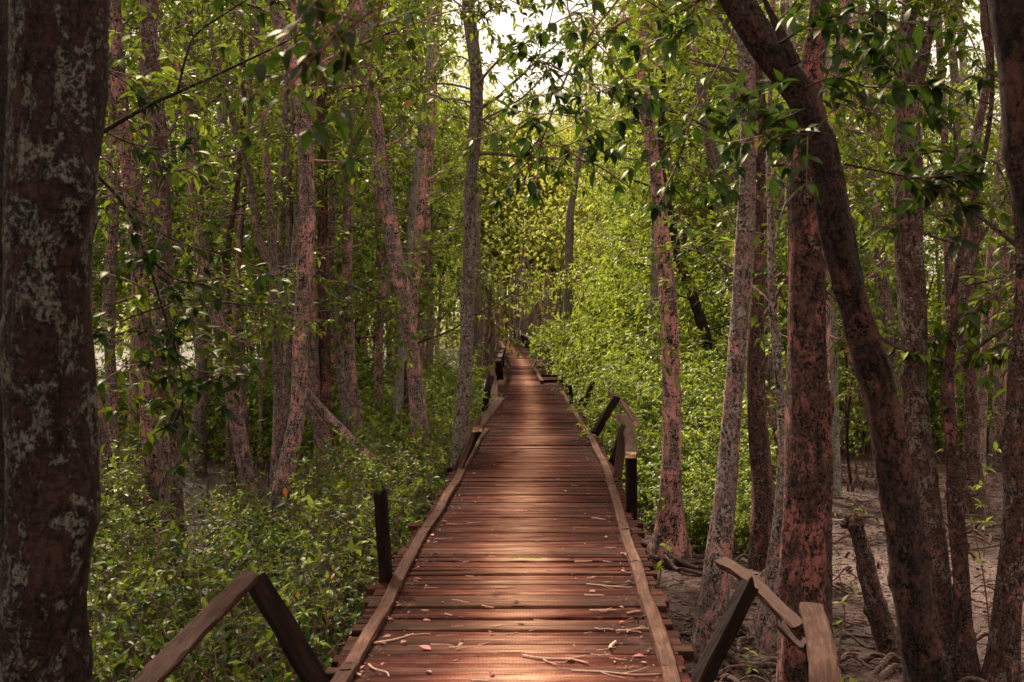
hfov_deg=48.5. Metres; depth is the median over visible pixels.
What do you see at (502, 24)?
sky
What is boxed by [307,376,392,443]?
shrub
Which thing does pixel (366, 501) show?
sapling
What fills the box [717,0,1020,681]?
mangrove tree
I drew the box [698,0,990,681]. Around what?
mangrove tree
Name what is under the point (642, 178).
forest tree
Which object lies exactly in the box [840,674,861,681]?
sapling
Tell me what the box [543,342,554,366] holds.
broken railing
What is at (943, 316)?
forest tree
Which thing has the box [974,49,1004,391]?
forest tree
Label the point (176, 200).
forest tree
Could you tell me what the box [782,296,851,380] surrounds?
young tree
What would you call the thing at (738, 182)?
forest tree
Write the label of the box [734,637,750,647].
surface root
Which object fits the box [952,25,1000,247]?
forest tree
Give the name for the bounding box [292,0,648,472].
mangrove tree
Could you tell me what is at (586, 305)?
shrub
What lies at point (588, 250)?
forest tree
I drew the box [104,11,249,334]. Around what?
forest tree
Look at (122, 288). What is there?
forest tree
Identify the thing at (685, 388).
shrub
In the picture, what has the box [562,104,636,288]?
forest tree
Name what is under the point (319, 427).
mangrove tree
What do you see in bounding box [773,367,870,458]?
shrub
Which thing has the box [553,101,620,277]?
forest tree
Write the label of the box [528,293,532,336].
distant trunk
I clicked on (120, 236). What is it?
forest tree
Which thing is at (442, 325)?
thicket
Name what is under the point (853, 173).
forest tree
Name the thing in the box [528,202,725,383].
shrub
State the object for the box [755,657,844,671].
surface root
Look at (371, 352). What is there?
shrub
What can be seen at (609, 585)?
twig
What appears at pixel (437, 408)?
shrub
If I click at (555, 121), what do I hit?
forest tree
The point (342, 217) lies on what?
forest tree
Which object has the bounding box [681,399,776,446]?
shrub
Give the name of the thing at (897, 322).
forest tree
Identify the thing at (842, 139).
young tree
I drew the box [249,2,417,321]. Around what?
forest tree
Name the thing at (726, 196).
overhanging branch
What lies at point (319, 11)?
overhanging branch
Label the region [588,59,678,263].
forest tree
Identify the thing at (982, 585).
surface root
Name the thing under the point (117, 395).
shrub
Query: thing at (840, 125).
forest tree
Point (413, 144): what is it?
forest tree
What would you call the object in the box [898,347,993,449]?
shrub
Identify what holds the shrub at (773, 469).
on the ground
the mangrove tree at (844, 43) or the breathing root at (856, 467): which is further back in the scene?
the breathing root at (856, 467)
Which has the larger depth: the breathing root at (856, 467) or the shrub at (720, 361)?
the shrub at (720, 361)
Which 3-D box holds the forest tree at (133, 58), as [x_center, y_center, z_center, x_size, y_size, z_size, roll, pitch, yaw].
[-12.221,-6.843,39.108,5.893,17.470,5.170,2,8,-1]
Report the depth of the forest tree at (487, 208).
83.95 m
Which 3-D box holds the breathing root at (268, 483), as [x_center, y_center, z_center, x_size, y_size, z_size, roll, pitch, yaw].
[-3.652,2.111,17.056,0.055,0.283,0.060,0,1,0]
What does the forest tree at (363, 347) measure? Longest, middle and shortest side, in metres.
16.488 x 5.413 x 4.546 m
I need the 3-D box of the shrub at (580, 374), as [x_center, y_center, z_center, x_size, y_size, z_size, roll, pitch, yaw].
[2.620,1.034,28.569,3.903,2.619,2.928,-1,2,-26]
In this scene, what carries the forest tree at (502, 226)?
on the ground
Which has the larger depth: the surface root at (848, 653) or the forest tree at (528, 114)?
the forest tree at (528, 114)
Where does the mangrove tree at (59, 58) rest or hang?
on the ground
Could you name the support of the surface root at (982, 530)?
on the ground
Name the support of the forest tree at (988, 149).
on the ground
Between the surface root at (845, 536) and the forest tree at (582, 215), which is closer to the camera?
the surface root at (845, 536)
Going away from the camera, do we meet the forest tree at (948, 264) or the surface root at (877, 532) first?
the surface root at (877, 532)
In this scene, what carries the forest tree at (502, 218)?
on the ground
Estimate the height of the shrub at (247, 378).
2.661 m
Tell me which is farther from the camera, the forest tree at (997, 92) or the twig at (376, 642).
the forest tree at (997, 92)
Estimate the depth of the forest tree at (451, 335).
79.99 m
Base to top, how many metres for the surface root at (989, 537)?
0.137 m
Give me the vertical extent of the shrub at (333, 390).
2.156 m
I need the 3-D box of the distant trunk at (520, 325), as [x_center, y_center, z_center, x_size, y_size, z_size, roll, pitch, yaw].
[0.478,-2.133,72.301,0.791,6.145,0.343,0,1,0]
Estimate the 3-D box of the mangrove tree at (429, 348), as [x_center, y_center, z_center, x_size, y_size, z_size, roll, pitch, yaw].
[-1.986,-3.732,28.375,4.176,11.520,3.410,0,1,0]
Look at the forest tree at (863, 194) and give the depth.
32.66 m
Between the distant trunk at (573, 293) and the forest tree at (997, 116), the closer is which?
the forest tree at (997, 116)
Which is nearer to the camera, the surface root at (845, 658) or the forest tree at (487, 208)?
the surface root at (845, 658)
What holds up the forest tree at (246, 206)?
on the ground
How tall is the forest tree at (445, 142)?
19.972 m
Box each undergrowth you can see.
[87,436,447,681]
[104,397,484,547]
[347,384,488,588]
[579,390,776,535]
[767,383,1000,472]
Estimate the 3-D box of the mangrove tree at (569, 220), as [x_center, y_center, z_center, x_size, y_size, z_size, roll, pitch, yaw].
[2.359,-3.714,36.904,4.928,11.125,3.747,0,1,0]
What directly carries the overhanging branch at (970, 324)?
attached to the mangrove tree at (910, 277)
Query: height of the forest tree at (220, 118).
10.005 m
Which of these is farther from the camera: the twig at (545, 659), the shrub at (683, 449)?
the shrub at (683, 449)
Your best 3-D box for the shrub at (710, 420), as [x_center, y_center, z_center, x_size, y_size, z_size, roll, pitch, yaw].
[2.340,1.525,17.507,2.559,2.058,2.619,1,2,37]
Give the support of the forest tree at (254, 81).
on the ground
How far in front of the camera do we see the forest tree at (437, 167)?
51.12 m
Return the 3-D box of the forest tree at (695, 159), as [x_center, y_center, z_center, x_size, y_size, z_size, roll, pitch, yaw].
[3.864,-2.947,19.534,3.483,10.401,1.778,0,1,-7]
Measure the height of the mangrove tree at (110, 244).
11.008 m
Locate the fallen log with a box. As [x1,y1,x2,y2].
[306,387,435,497]
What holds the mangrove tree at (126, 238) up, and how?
on the ground
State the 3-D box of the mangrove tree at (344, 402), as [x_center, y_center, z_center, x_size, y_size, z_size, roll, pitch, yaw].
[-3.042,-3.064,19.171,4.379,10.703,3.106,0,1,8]
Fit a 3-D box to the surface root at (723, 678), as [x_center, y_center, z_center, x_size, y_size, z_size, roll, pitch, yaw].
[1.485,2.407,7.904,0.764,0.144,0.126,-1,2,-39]
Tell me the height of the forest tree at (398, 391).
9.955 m
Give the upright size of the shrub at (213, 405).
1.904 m
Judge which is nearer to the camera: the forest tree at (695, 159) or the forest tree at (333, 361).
the forest tree at (695, 159)
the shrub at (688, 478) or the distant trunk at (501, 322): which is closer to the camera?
the shrub at (688, 478)
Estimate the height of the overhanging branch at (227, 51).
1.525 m
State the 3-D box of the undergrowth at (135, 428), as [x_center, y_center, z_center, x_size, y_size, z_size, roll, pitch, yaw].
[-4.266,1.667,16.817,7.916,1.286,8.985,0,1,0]
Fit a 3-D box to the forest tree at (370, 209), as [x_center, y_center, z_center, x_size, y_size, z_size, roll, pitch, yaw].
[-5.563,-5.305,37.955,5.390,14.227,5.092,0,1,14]
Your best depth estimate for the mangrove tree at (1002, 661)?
7.83 m
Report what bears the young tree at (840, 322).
on the ground
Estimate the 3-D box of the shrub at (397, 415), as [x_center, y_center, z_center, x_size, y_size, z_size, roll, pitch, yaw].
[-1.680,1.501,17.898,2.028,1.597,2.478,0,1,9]
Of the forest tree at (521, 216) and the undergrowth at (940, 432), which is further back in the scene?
the forest tree at (521, 216)
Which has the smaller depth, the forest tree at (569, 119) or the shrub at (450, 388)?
the shrub at (450, 388)
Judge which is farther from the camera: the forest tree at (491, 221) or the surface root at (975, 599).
the forest tree at (491, 221)
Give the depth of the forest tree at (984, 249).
31.07 m
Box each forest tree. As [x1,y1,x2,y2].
[92,2,263,325]
[92,5,183,331]
[92,12,167,310]
[92,15,164,311]
[92,24,147,309]
[92,36,166,297]
[92,69,148,329]
[94,8,211,329]
[94,26,152,308]
[96,3,278,361]
[96,25,191,325]
[96,51,221,453]
[97,2,327,386]
[99,0,262,450]
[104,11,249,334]
[118,1,185,283]
[147,11,275,375]
[150,9,222,367]
[160,1,285,442]
[169,1,353,349]
[172,0,340,483]
[172,0,396,366]
[177,8,265,300]
[185,0,278,368]
[189,5,289,342]
[204,1,342,304]
[208,27,364,450]
[231,0,386,482]
[231,14,340,329]
[249,0,507,388]
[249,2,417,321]
[251,0,428,471]
[256,0,340,274]
[258,12,413,372]
[260,6,445,361]
[264,2,397,324]
[269,0,413,478]
[269,5,405,349]
[289,10,418,360]
[305,0,415,400]
[305,25,370,371]
[337,0,499,368]
[354,1,483,375]
[356,0,496,376]
[356,0,534,440]
[365,3,463,327]
[374,12,450,303]
[396,14,463,346]
[406,38,467,342]
[412,86,501,356]
[434,118,462,268]
[438,85,482,348]
[444,189,460,348]
[450,131,493,279]
[452,109,486,325]
[452,127,512,279]
[459,91,515,338]
[460,128,517,328]
[465,105,521,338]
[467,111,504,313]
[484,116,555,326]
[490,128,556,331]
[493,92,557,338]
[494,101,518,249]
[498,89,564,275]
[499,119,564,318]
[503,109,553,287]
[504,158,537,285]
[524,124,581,303]
[532,85,605,276]
[540,114,576,277]
[544,105,575,278]
[548,99,586,284]
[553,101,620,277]
[554,24,623,283]
[556,136,588,295]
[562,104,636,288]
[567,5,739,369]
[568,165,621,278]
[570,0,708,320]
[574,24,647,290]
[578,87,631,268]
[583,0,795,453]
[585,112,615,281]
[585,140,639,220]
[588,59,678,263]
[591,28,725,335]
[595,0,717,330]
[596,31,715,277]
[597,111,666,277]
[600,1,730,288]
[607,0,787,372]
[610,0,728,319]
[613,6,726,321]
[617,1,720,263]
[623,0,734,333]
[623,14,736,331]
[630,13,783,344]
[653,0,840,242]
[662,31,789,241]
[677,1,786,468]
[680,0,892,338]
[683,0,787,301]
[686,0,787,338]
[695,28,776,323]
[701,2,807,322]
[712,0,898,349]
[712,0,900,498]
[718,60,787,353]
[767,0,932,384]
[773,47,898,347]
[776,0,979,340]
[776,2,939,446]
[776,10,924,341]
[779,0,946,319]
[823,94,898,332]
[838,0,975,321]
[846,13,955,366]
[854,71,956,333]
[857,86,942,343]
[882,1,951,279]
[922,116,985,347]
[923,0,998,383]
[924,62,1000,342]
[925,48,999,298]
[925,85,1014,479]
[926,0,1011,470]
[930,67,1004,351]
[930,180,1009,330]
[932,4,1013,339]
[936,0,1007,499]
[942,73,1000,338]
[943,0,999,289]
[943,0,1014,479]
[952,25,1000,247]
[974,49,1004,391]
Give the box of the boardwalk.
[326,340,693,681]
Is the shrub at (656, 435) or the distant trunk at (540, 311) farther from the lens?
the distant trunk at (540, 311)
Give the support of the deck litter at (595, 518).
on the boardwalk
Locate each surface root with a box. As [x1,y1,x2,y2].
[688,664,769,681]
[690,632,749,661]
[719,673,742,681]
[724,675,739,681]
[725,658,771,680]
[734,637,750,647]
[738,675,768,681]
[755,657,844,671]
[757,569,764,581]
[760,669,775,677]
[833,534,885,543]
[833,545,855,559]
[833,565,851,580]
[833,581,857,594]
[833,585,861,594]
[838,654,898,673]
[840,652,859,658]
[851,652,901,663]
[853,498,878,507]
[853,558,886,576]
[861,514,879,522]
[869,652,901,674]
[873,663,902,681]
[874,530,884,537]
[943,511,986,518]
[944,520,948,536]
[946,529,996,543]
[948,549,975,557]
[957,675,987,681]
[965,521,987,530]
[967,534,993,544]
[969,543,999,549]
[971,584,994,591]
[971,596,992,604]
[975,529,1000,539]
[976,631,1021,645]
[978,523,1001,527]
[985,533,991,544]
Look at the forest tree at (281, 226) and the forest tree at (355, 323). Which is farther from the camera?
the forest tree at (355, 323)
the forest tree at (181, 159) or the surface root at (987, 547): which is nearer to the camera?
the surface root at (987, 547)
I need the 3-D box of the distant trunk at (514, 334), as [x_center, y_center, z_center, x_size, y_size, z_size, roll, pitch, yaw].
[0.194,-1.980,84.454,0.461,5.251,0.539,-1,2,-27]
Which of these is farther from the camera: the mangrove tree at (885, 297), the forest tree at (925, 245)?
the forest tree at (925, 245)
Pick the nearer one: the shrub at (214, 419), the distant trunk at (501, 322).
the shrub at (214, 419)
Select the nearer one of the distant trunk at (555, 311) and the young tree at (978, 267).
the young tree at (978, 267)
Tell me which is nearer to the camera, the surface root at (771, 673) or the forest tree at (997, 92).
the surface root at (771, 673)
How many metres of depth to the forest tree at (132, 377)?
20.72 m
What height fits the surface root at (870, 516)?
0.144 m
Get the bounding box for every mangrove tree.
[0,0,8,560]
[0,0,319,681]
[91,0,226,511]
[92,0,241,460]
[93,41,291,498]
[94,0,270,572]
[96,0,338,515]
[101,0,358,546]
[115,2,366,486]
[117,0,545,532]
[160,1,342,477]
[168,0,389,452]
[174,0,350,475]
[205,0,462,463]
[240,0,450,399]
[247,0,437,445]
[249,0,468,451]
[253,3,486,419]
[258,0,403,440]
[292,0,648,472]
[313,0,495,329]
[331,229,570,426]
[352,89,410,384]
[374,0,515,374]
[434,74,540,389]
[437,275,547,368]
[509,60,622,390]
[533,0,736,372]
[549,3,786,277]
[570,0,786,575]
[576,0,934,655]
[583,1,787,388]
[592,0,894,569]
[603,0,961,681]
[609,0,926,679]
[646,0,997,380]
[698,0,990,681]
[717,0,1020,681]
[786,1,970,421]
[829,0,1014,517]
[838,56,1023,681]
[857,0,1012,678]
[948,1,997,317]
[987,0,1023,251]
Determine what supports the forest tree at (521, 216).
on the ground
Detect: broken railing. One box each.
[132,569,329,681]
[452,397,504,471]
[481,366,497,411]
[495,341,505,379]
[521,334,533,350]
[531,347,562,382]
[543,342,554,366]
[591,391,639,435]
[608,414,637,519]
[690,556,840,681]
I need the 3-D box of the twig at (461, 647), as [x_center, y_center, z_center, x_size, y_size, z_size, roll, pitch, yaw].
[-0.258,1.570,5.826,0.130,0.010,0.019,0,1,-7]
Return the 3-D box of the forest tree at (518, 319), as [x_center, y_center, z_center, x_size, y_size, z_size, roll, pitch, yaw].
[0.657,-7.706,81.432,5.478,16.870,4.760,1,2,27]
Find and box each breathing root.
[206,483,209,497]
[236,474,239,488]
[267,473,269,487]
[846,475,849,491]
[850,479,854,491]
[854,460,857,473]
[855,475,858,486]
[861,479,864,490]
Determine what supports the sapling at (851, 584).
on the ground
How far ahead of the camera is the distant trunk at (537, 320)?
71.85 m
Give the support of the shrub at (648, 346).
on the ground
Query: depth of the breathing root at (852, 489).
16.42 m
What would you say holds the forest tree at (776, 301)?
on the ground
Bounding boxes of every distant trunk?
[457,274,460,299]
[472,297,475,376]
[482,289,493,377]
[482,309,485,359]
[483,272,489,356]
[484,260,495,375]
[493,289,498,345]
[496,282,498,356]
[498,264,501,345]
[500,275,504,343]
[508,268,512,339]
[511,279,513,337]
[511,284,515,336]
[513,245,523,339]
[515,259,525,339]
[515,264,526,334]
[520,255,524,335]
[521,258,531,340]
[524,245,530,335]
[527,274,534,331]
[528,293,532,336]
[530,276,535,322]
[531,303,538,350]
[533,263,539,336]
[536,295,541,347]
[538,273,541,344]
[538,282,545,324]
[542,272,545,363]
[545,260,551,314]
[545,272,548,362]
[547,271,551,362]
[547,294,552,346]
[551,270,557,327]
[553,295,559,366]
[557,288,573,369]
[560,290,563,362]
[571,271,577,334]
[578,262,584,308]
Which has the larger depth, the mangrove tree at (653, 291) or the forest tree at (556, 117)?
the forest tree at (556, 117)
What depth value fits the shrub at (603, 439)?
15.86 m
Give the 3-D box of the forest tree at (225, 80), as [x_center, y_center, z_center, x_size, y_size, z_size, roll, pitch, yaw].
[-6.888,-5.355,25.610,4.864,14.910,5.270,5,-3,-44]
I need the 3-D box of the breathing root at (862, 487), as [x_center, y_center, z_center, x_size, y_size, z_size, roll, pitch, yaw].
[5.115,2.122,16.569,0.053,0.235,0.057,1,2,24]
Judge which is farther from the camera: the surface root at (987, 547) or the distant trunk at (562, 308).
the distant trunk at (562, 308)
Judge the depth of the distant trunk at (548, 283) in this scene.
78.65 m
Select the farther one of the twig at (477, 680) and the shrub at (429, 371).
the shrub at (429, 371)
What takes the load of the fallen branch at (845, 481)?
on the ground
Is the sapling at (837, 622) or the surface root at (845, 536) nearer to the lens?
the sapling at (837, 622)
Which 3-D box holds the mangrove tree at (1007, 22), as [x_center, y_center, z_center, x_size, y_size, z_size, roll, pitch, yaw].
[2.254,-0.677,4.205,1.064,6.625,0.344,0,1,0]
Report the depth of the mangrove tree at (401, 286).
16.50 m
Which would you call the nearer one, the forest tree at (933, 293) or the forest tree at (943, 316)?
the forest tree at (943, 316)
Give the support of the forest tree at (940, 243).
on the ground
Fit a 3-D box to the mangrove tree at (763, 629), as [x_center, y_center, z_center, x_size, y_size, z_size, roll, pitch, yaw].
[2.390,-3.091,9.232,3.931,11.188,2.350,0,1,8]
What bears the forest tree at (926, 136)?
on the ground
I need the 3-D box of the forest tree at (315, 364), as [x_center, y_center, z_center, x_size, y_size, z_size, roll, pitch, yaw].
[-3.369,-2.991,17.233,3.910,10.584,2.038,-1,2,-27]
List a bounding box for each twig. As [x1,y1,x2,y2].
[367,663,389,676]
[374,633,413,643]
[449,646,473,648]
[471,679,490,681]
[522,654,588,665]
[572,666,660,678]
[586,583,632,587]
[589,607,616,611]
[590,653,612,656]
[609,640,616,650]
[615,625,648,631]
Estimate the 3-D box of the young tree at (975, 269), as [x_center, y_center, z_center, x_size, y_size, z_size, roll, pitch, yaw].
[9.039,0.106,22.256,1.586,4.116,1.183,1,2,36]
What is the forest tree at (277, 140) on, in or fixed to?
on the ground
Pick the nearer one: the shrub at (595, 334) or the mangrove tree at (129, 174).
the mangrove tree at (129, 174)
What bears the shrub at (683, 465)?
on the ground
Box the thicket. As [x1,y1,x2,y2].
[94,270,994,349]
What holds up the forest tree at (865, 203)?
on the ground
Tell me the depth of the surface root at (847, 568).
11.04 m
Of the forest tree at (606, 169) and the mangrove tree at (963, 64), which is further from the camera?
the forest tree at (606, 169)
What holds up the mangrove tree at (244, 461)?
on the ground
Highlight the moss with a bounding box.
[510,555,547,557]
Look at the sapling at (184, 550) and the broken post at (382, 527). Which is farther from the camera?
the sapling at (184, 550)
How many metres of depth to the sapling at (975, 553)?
8.51 m
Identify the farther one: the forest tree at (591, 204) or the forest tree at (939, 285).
the forest tree at (591, 204)
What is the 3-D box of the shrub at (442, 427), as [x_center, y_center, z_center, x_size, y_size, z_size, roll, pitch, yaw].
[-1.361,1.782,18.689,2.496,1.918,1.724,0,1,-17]
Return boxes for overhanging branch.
[92,43,240,458]
[109,0,442,154]
[213,0,430,177]
[457,0,663,215]
[465,0,634,82]
[607,0,782,243]
[786,0,997,126]
[893,275,1014,413]
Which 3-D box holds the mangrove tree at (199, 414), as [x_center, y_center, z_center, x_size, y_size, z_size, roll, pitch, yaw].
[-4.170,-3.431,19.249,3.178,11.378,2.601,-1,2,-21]
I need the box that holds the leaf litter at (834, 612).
[118,444,1023,681]
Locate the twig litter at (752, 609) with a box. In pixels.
[637,457,1023,681]
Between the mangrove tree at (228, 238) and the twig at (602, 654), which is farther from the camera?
the mangrove tree at (228, 238)
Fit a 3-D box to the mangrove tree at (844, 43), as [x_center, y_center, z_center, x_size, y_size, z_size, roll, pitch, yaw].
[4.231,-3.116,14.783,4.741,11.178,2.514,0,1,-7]
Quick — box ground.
[91,320,1023,681]
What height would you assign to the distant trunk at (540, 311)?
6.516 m
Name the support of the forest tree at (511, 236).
on the ground
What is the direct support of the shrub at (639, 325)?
on the ground
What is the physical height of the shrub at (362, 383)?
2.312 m
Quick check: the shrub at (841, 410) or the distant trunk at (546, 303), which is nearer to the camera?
the shrub at (841, 410)
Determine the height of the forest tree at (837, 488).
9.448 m
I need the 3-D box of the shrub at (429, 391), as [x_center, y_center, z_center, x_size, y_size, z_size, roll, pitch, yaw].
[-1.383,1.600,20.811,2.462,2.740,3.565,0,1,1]
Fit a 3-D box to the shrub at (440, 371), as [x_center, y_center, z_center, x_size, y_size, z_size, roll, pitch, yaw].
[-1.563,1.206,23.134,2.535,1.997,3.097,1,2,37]
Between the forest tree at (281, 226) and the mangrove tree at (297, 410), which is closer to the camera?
the mangrove tree at (297, 410)
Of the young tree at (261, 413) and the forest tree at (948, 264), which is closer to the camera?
the forest tree at (948, 264)
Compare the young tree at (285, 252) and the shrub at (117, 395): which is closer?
the young tree at (285, 252)
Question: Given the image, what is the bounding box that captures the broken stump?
[834,503,900,655]
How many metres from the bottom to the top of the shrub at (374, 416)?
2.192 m
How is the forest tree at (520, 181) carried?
on the ground
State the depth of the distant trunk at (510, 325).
74.02 m
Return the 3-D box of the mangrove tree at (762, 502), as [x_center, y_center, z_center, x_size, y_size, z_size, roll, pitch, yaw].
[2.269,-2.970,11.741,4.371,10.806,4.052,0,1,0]
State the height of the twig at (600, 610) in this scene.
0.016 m
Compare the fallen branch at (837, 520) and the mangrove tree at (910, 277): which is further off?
the fallen branch at (837, 520)
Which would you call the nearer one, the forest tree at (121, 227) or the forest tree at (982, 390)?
the forest tree at (982, 390)
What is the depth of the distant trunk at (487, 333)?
44.04 m
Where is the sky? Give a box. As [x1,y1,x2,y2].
[98,0,999,320]
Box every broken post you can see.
[373,488,392,582]
[568,385,584,408]
[582,381,594,406]
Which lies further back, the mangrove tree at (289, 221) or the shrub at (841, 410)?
the shrub at (841, 410)
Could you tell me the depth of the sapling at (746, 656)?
7.59 m
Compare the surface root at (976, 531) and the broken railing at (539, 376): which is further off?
the broken railing at (539, 376)
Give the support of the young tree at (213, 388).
on the ground
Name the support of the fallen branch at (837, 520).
on the ground
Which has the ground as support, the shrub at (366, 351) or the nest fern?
the shrub at (366, 351)
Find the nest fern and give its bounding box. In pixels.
[679,326,727,364]
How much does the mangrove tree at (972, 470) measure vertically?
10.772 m
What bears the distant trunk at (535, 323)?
on the ground
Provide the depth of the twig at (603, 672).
5.38 m
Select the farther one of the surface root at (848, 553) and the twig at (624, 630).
the surface root at (848, 553)
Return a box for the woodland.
[94,5,1000,356]
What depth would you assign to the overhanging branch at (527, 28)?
12.90 m
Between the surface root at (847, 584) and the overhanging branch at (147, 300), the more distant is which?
the surface root at (847, 584)
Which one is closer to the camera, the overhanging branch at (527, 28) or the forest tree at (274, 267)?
the overhanging branch at (527, 28)
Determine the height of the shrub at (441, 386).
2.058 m
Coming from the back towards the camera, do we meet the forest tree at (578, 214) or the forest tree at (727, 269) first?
the forest tree at (578, 214)
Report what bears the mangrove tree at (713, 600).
on the ground
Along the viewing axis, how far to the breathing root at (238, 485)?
16.91 m
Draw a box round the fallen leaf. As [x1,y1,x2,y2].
[419,645,430,648]
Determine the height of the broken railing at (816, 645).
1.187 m
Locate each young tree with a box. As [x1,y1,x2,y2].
[174,241,219,393]
[208,220,267,468]
[213,226,263,407]
[220,287,283,383]
[248,325,318,365]
[252,188,295,352]
[716,295,785,458]
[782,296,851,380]
[786,290,866,420]
[787,109,863,258]
[837,234,883,486]
[837,248,864,425]
[838,158,893,476]
[848,258,899,453]
[876,261,976,349]
[878,329,935,496]
[897,316,981,462]
[927,243,999,354]
[953,227,998,340]
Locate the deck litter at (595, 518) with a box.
[363,390,656,680]
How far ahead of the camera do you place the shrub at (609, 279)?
35.32 m
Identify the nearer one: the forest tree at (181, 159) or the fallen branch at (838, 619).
the fallen branch at (838, 619)
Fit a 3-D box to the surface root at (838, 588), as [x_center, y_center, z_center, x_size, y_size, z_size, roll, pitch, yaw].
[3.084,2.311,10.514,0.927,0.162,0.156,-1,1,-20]
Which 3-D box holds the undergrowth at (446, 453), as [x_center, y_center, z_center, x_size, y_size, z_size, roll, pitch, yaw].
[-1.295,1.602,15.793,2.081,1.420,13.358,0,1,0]
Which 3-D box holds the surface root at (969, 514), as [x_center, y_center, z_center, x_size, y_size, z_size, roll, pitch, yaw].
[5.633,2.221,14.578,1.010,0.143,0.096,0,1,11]
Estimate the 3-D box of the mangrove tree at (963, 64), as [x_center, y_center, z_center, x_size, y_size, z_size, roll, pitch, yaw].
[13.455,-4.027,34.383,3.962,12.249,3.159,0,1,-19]
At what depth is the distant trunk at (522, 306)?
78.11 m
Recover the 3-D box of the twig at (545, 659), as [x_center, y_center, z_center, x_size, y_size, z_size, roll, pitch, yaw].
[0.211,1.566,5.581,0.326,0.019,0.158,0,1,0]
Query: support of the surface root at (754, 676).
on the ground
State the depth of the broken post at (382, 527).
7.27 m
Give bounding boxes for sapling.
[168,536,198,607]
[217,533,243,576]
[355,496,374,570]
[654,537,673,588]
[744,648,758,681]
[832,561,859,628]
[833,595,848,658]
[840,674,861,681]
[935,449,989,627]
[973,441,1001,557]
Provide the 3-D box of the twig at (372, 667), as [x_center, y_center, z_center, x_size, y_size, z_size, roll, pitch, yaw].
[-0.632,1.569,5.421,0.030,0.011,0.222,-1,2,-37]
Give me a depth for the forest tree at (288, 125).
24.97 m
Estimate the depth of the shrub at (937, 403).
21.54 m
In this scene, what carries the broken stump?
on the ground
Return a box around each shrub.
[97,356,129,379]
[97,356,139,432]
[97,366,194,436]
[103,337,217,444]
[139,347,313,460]
[178,372,272,453]
[180,340,283,428]
[185,349,254,422]
[189,358,361,447]
[207,371,351,463]
[253,352,372,444]
[256,366,386,445]
[302,365,402,447]
[302,397,447,459]
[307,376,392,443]
[315,409,452,491]
[323,427,448,497]
[331,367,443,428]
[332,328,471,409]
[332,350,452,413]
[342,322,429,393]
[345,399,451,464]
[351,375,480,421]
[361,384,452,449]
[362,336,491,413]
[363,353,502,423]
[364,331,483,400]
[370,357,483,424]
[372,353,475,409]
[385,352,455,388]
[388,405,454,446]
[424,331,508,400]
[424,361,493,413]
[433,336,488,389]
[512,213,678,379]
[522,279,588,360]
[525,272,729,403]
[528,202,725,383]
[530,204,721,373]
[532,344,592,384]
[540,331,609,411]
[549,293,745,412]
[561,209,645,316]
[563,328,776,436]
[566,220,726,355]
[566,275,716,409]
[566,333,744,437]
[566,349,767,444]
[570,234,718,337]
[572,356,698,453]
[573,325,745,411]
[576,380,777,495]
[590,293,845,443]
[594,394,707,497]
[602,374,747,471]
[604,339,744,444]
[605,412,707,483]
[606,415,750,534]
[608,395,775,511]
[611,421,747,502]
[615,362,776,466]
[637,440,775,530]
[639,460,747,555]
[639,481,750,546]
[640,336,773,386]
[645,389,775,488]
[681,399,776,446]
[683,477,751,552]
[706,428,776,484]
[773,339,844,399]
[773,346,859,422]
[773,351,869,440]
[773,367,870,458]
[785,358,869,444]
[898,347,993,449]
[899,337,993,448]
[929,350,992,452]
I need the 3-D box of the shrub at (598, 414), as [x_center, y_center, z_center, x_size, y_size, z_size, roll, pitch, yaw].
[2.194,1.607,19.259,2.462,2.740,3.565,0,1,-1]
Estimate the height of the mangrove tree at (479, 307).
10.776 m
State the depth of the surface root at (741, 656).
8.55 m
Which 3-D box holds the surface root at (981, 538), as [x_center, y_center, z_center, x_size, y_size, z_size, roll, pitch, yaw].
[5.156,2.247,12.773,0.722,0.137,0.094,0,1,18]
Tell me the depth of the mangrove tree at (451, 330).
18.69 m
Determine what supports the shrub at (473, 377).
on the ground
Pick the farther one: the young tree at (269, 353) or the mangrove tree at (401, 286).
the young tree at (269, 353)
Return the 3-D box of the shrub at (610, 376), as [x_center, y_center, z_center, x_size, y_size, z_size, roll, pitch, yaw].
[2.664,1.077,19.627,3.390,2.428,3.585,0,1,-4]
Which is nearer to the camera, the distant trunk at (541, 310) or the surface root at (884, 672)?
the surface root at (884, 672)
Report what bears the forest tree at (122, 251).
on the ground
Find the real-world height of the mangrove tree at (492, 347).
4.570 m
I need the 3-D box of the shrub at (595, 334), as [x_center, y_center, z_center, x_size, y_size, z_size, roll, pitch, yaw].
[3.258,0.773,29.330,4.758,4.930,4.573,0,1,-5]
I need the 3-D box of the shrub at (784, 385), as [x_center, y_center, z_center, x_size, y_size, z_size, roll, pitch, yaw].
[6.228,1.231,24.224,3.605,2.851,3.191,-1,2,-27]
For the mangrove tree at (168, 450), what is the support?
on the ground
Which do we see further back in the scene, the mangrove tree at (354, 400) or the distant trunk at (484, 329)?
the distant trunk at (484, 329)
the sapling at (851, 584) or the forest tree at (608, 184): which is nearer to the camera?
the sapling at (851, 584)
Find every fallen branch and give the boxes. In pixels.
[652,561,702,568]
[832,519,843,522]
[832,615,863,626]
[842,480,866,482]
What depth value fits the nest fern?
23.24 m

